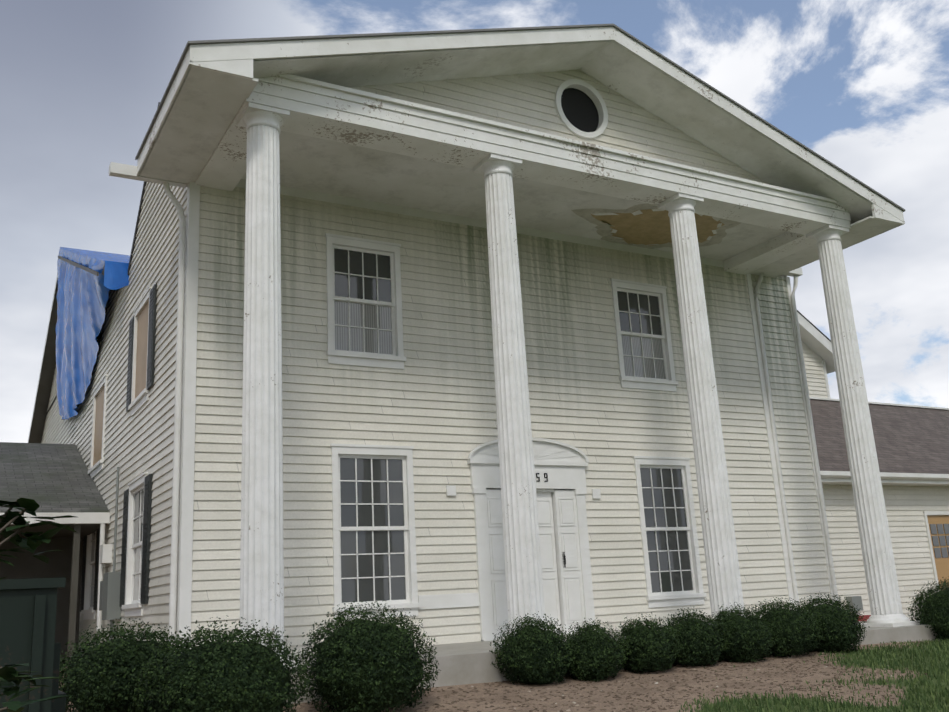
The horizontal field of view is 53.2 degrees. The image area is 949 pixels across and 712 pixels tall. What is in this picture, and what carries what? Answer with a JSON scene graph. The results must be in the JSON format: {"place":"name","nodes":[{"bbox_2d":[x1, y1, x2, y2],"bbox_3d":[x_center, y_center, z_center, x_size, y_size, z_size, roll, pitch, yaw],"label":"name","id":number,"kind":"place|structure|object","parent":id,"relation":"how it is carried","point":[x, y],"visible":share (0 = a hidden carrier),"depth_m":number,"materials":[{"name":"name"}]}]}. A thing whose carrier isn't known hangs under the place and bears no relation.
{"place":"outdoors","nodes":[
{"label":"outdoors","id":0,"kind":"place"},
{"bbox_2d":[0,0,948,442],"label":"sky","id":1,"kind":"structure","parent":0,"point":[863,85],"materials":[{"name":"blue"}]},
{"bbox_2d":[59,641,948,711],"bbox_3d":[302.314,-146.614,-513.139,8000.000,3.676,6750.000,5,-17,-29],"label":"ground","id":2,"kind":"structure","parent":0,"point":[500,702],"depth_m":9.37,"materials":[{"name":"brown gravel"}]},
{"bbox_2d":[0,577,65,711],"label":"dumpster","id":3,"kind":"object","parent":2,"relation":"on","point":[28,607],"visible":0.96,"depth_m":5.84,"materials":[{"name":"green metal"}]},
{"bbox_2d":[0,498,77,711],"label":"magnolia","id":4,"kind":"object","parent":2,"relation":"on","point":[31,543],"visible":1,"depth_m":4.29,"materials":[{"name":"green plant"}]},
{"bbox_2d":[0,538,83,662],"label":"wing wall","id":5,"kind":"structure","parent":2,"relation":"on","point":[27,565],"depth_m":17.99,"materials":[{"name":"brown wood"}]},
{"bbox_2d":[0,524,106,660],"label":"porch post","id":6,"kind":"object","parent":2,"relation":"on","point":[82,530],"depth_m":15.71,"materials":[{"name":"wood"}]},
{"bbox_2d":[0,442,108,512],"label":"porch roof","id":7,"kind":"structure","parent":6,"relation":"on","point":[52,478],"depth_m":17.57,"materials":[{"name":"grey"}]},
{"bbox_2d":[0,512,109,524],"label":"porch fascia","id":8,"kind":"structure","parent":7,"relation":"attached to","point":[91,517],"depth_m":15.67,"materials":[{"name":"white wood"}]},
{"bbox_2d":[99,467,120,639],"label":"meter boxes","id":9,"kind":"object","parent":2,"relation":"on","point":[109,603],"visible":0.71,"depth_m":14.45,"materials":[{"name":"grey metal"}]},
{"bbox_2d":[58,617,189,711],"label":"shrub","id":10,"kind":"object","parent":2,"relation":"on","point":[100,677],"visible":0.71,"depth_m":7.92,"materials":[{"name":"green plant"}]},
{"bbox_2d":[128,615,311,711],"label":"shrub","id":11,"kind":"object","parent":2,"relation":"on","point":[219,674],"visible":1,"depth_m":7.15,"materials":[{"name":"green plant"}]},
{"bbox_2d":[296,600,440,711],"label":"shrub","id":12,"kind":"object","parent":2,"relation":"on","point":[361,664],"visible":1,"depth_m":8.26,"materials":[{"name":"green plant"}]},
{"bbox_2d":[109,162,838,651],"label":"gutters","id":13,"kind":"object","parent":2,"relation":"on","point":[121,170],"visible":0.85,"depth_m":12.30,"materials":[{"name":"white metal"}]},
{"bbox_2d":[80,621,938,703],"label":"porch slab","id":14,"kind":"structure","parent":2,"relation":"on","point":[465,663],"depth_m":9.98,"materials":[{"name":"concrete"}]},
{"bbox_2d":[41,182,186,651],"bbox_3d":[-8.171,1.247,19.836,0.020,9.440,18.290,5,-17,-29],"label":"wall siding","id":15,"kind":"object","parent":14,"relation":"on","point":[139,442],"visible":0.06,"depth_m":14.45,"materials":[{"name":"grey wood"}]},
{"bbox_2d":[96,523,112,644],"bbox_3d":[-6.065,3.870,15.486,0.148,2.391,0.440,5,-17,-29],"label":"porch post","id":16,"kind":"object","parent":15,"relation":"attached to","point":[105,553],"visible":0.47,"depth_m":15.53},
{"bbox_2d":[81,286,152,619],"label":"window frames","id":17,"kind":"structure","parent":15,"relation":"attached to","point":[131,607],"depth_m":14.47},
{"bbox_2d":[90,489,143,606],"bbox_3d":[-5.871,3.254,15.545,0.072,1.690,5.370,5,-17,-29],"label":"side window glass","id":18,"kind":"object","parent":17,"relation":"attached to","point":[137,551],"visible":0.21,"depth_m":14.03,"materials":[{"name":"grey"}]},
{"bbox_2d":[80,284,156,611],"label":"window shutters","id":19,"kind":"object","parent":17,"relation":"attached to","point":[148,478],"visible":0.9,"depth_m":13.94,"materials":[{"name":"grey wood"}]},
{"bbox_2d":[93,302,148,465],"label":"side window boards","id":20,"kind":"object","parent":17,"relation":"attached to","point":[141,355],"visible":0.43,"depth_m":14.87,"materials":[{"name":"brown wood"}]},
{"bbox_2d":[237,102,299,667],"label":"column","id":21,"kind":"structure","parent":14,"relation":"on","point":[261,577],"depth_m":9.85,"materials":[{"name":"white wood"}]},
{"bbox_2d":[195,74,850,274],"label":"entablature","id":22,"kind":"structure","parent":21,"relation":"on","point":[331,112],"depth_m":12.35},
{"bbox_2d":[176,179,833,647],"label":"trim","id":23,"kind":"structure","parent":14,"relation":"on","point":[188,451],"depth_m":12.55,"materials":[{"name":"white wood"}]},
{"bbox_2d":[128,102,159,275],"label":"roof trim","id":24,"kind":"structure","parent":23,"relation":"on","point":[137,223],"depth_m":15.78,"materials":[{"name":"grey"}]},
{"bbox_2d":[137,27,904,277],"bbox_3d":[1.248,-3.196,13.934,11.330,2.020,2.850,5,-17,-29],"label":"fascia board","id":25,"kind":"object","parent":24,"relation":"attached to","point":[235,59],"visible":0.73,"depth_m":11.67,"materials":[{"name":"white wood"}]},
{"bbox_2d":[139,67,899,277],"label":"porch ceiling","id":26,"kind":"structure","parent":25,"relation":"attached to","point":[205,108],"depth_m":12.95,"materials":[{"name":"white wood"}]},
{"bbox_2d":[572,204,740,248],"bbox_3d":[2.858,-2.040,15.260,2.885,0.041,2.027,-2,-14,-4],"label":"ceiling hole","id":27,"kind":"object","parent":26,"relation":"attached to","point":[644,225],"visible":0.69,"depth_m":15.19,"materials":[{"name":"brown wood"}]},
{"bbox_2d":[135,24,904,211],"bbox_3d":[1.249,-3.318,13.952,11.380,1.836,2.880,5,-17,-29],"label":"roof edge","id":28,"kind":"object","parent":25,"relation":"on","point":[189,43],"visible":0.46,"depth_m":11.83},
{"bbox_2d":[348,69,769,184],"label":"gable wall","id":29,"kind":"structure","parent":25,"relation":"attached to","point":[526,101],"depth_m":13.18,"materials":[{"name":"white wood"}]},
{"bbox_2d":[555,79,607,138],"bbox_3d":[1.501,-3.497,13.468,0.900,0.900,0.125,5,-17,-29],"label":"pediment vent","id":30,"kind":"object","parent":29,"relation":"attached to","point":[582,111],"visible":0.92,"depth_m":13.53,"materials":[{"name":"white wood"}]},
{"bbox_2d":[253,41,872,223],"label":"rake soffit","id":31,"kind":"structure","parent":25,"relation":"attached to","point":[625,73],"depth_m":13.40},
{"bbox_2d":[190,186,831,655],"bbox_3d":[1.264,1.049,14.340,10.840,6.308,0.020,5,-17,-29],"label":"wall siding","id":32,"kind":"object","parent":23,"relation":"attached to","point":[432,402],"visible":0.65,"depth_m":13.80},
{"bbox_2d":[325,233,706,620],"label":"window frames","id":33,"kind":"structure","parent":23,"relation":"attached to","point":[396,359],"depth_m":13.34,"materials":[{"name":"white wood"}]},
{"bbox_2d":[334,248,692,602],"bbox_3d":[0.727,1.100,14.100,6.040,5.010,0.072,5,-17,-29],"label":"front window glass","id":34,"kind":"object","parent":33,"relation":"attached to","point":[348,541],"visible":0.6,"depth_m":13.25,"materials":[{"name":"grey"}]},
{"bbox_2d":[467,437,595,640],"bbox_3d":[0.827,2.593,13.663,2.080,2.835,0.255,5,-17,-29],"label":"door surround","id":35,"kind":"object","parent":23,"relation":"attached to","point":[563,527],"visible":0.56,"depth_m":13.70,"materials":[{"name":"white wood"}]},
{"bbox_2d":[536,473,565,567],"bbox_3d":[1.111,2.391,13.803,0.421,1.364,0.047,5,-17,-29],"label":"door hardware","id":36,"kind":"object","parent":35,"relation":"attached to","point":[564,558],"depth_m":13.79,"materials":[{"name":"black metal"}]},
{"bbox_2d":[473,153,545,647],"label":"column","id":37,"kind":"structure","parent":14,"relation":"on","point":[523,573],"depth_m":11.35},
{"bbox_2d":[657,193,743,619],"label":"column","id":38,"kind":"structure","parent":14,"relation":"on","point":[721,559],"depth_m":12.87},
{"bbox_2d":[806,224,919,626],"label":"column","id":39,"kind":"structure","parent":14,"relation":"on","point":[880,571],"depth_m":14.31,"materials":[{"name":"white wood"}]},
{"bbox_2d":[489,611,577,684],"bbox_3d":[0.621,3.083,9.989,0.962,0.757,0.959,5,-17,-29],"label":"shrub","id":40,"kind":"object","parent":2,"relation":"on","point":[529,652],"visible":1,"depth_m":9.74,"materials":[{"name":"green plant"}]},
{"bbox_2d":[564,618,629,681],"bbox_3d":[1.271,3.186,10.294,0.840,0.667,0.863,5,-17,-29],"label":"shrub","id":41,"kind":"object","parent":2,"relation":"on","point":[597,655],"visible":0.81,"depth_m":10.07,"materials":[{"name":"green plant"}]},
{"bbox_2d":[613,612,683,673],"bbox_3d":[1.937,3.231,10.683,0.844,0.650,0.848,5,-17,-29],"label":"shrub","id":42,"kind":"object","parent":2,"relation":"on","point":[651,648],"visible":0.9,"depth_m":10.47,"materials":[{"name":"green plant"}]},
{"bbox_2d":[660,608,729,666],"bbox_3d":[2.542,3.286,11.085,0.896,0.685,0.866,5,-17,-29],"label":"shrub","id":43,"kind":"object","parent":2,"relation":"on","point":[700,645],"visible":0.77,"depth_m":10.85,"materials":[{"name":"green plant"}]},
{"bbox_2d":[705,602,777,662],"bbox_3d":[3.186,3.339,11.455,0.960,0.727,0.953,5,-17,-29],"label":"shrub","id":44,"kind":"object","parent":2,"relation":"on","point":[747,638],"visible":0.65,"depth_m":11.20,"materials":[{"name":"green plant"}]},
{"bbox_2d":[749,595,825,657],"bbox_3d":[3.851,3.382,11.830,1.002,0.753,1.005,5,-17,-29],"label":"shrub","id":45,"kind":"object","parent":2,"relation":"on","point":[793,631],"visible":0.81,"depth_m":11.55,"materials":[{"name":"green plant"}]},
{"bbox_2d":[801,341,827,397],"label":"ell walls","id":46,"kind":"structure","parent":2,"relation":"on","point":[814,369],"depth_m":26.49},
{"bbox_2d":[797,312,834,398],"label":"roof eave trim","id":47,"kind":"structure","parent":46,"relation":"on","point":[816,341],"depth_m":26.41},
{"bbox_2d":[797,310,830,341],"bbox_3d":[5.092,-0.438,28.675,7.540,2.463,8.470,5,-17,-29],"label":"roof","id":48,"kind":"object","parent":47,"relation":"on","point":[814,326],"depth_m":26.27,"materials":[{"name":"grey"}]},
{"bbox_2d":[790,591,869,652],"bbox_3d":[4.523,3.437,12.207,1.050,0.787,1.017,5,-17,-29],"label":"shrub","id":49,"kind":"object","parent":2,"relation":"on","point":[841,628],"visible":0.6,"depth_m":11.90,"materials":[{"name":"green plant"}]},
{"bbox_2d":[809,397,948,585],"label":"wing trim","id":50,"kind":"structure","parent":2,"relation":"on","point":[887,478],"depth_m":21.43,"materials":[{"name":"white wood"}]},
{"bbox_2d":[846,596,870,620],"bbox_3d":[8.095,5.388,19.931,0.440,0.650,0.220,5,-17,-29],"label":"electrical box","id":51,"kind":"object","parent":50,"relation":"attached to","point":[856,600],"visible":0.33,"depth_m":19.89,"materials":[{"name":"grey metal"}]},
{"bbox_2d":[906,576,948,639],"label":"shrub","id":52,"kind":"object","parent":2,"relation":"on","point":[934,609],"visible":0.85,"depth_m":13.49,"materials":[{"name":"green plant"}]},
{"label":"block walls","id":53,"kind":"object","parent":2,"relation":"on","visible":0},
{"bbox_2d":[28,265,116,442],"bbox_3d":[-4.670,-0.442,25.175,11.700,4.000,14.190,5,-17,-29],"label":"roof edge","id":54,"kind":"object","parent":53,"relation":"on","point":[44,353],"depth_m":25.51,"materials":[{"name":"grey"}]},
{"bbox_2d":[29,280,57,442],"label":"roof","id":55,"kind":"structure","parent":54,"relation":"attached to","point":[44,392],"depth_m":26.10,"materials":[{"name":"brown wood"}]},
{"bbox_2d":[55,247,129,419],"bbox_3d":[-7.663,-1.281,20.090,1.682,4.655,8.291,5,-17,-29],"label":"tarp","id":56,"kind":"object","parent":54,"relation":"on","point":[82,296],"visible":0.9,"depth_m":19.53,"materials":[{"name":"blue plastic"}]},
{"bbox_2d":[58,256,98,275],"bbox_3d":[-8.275,-1.904,19.610,0.030,2.812,6.900,5,-17,-29],"label":"wooden batten","id":57,"kind":"object","parent":56,"relation":"on","point":[89,270],"visible":1,"depth_m":18.59,"materials":[{"name":"grey wood"}]},
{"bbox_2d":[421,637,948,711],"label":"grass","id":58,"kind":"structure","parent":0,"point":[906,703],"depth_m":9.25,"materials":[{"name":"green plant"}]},
{"bbox_2d":[822,484,948,620],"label":"wing siding","id":59,"kind":"object","parent":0,"point":[906,506],"visible":0.19,"depth_m":21.09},
{"bbox_2d":[810,399,948,473],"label":"wing roof","id":60,"kind":"structure","parent":59,"relation":"on","point":[910,440],"depth_m":24.01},
{"bbox_2d":[927,515,948,587],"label":"wing door","id":61,"kind":"structure","parent":59,"relation":"in","point":[942,567],"depth_m":21.95,"materials":[{"name":"orange wood"}]}
]}

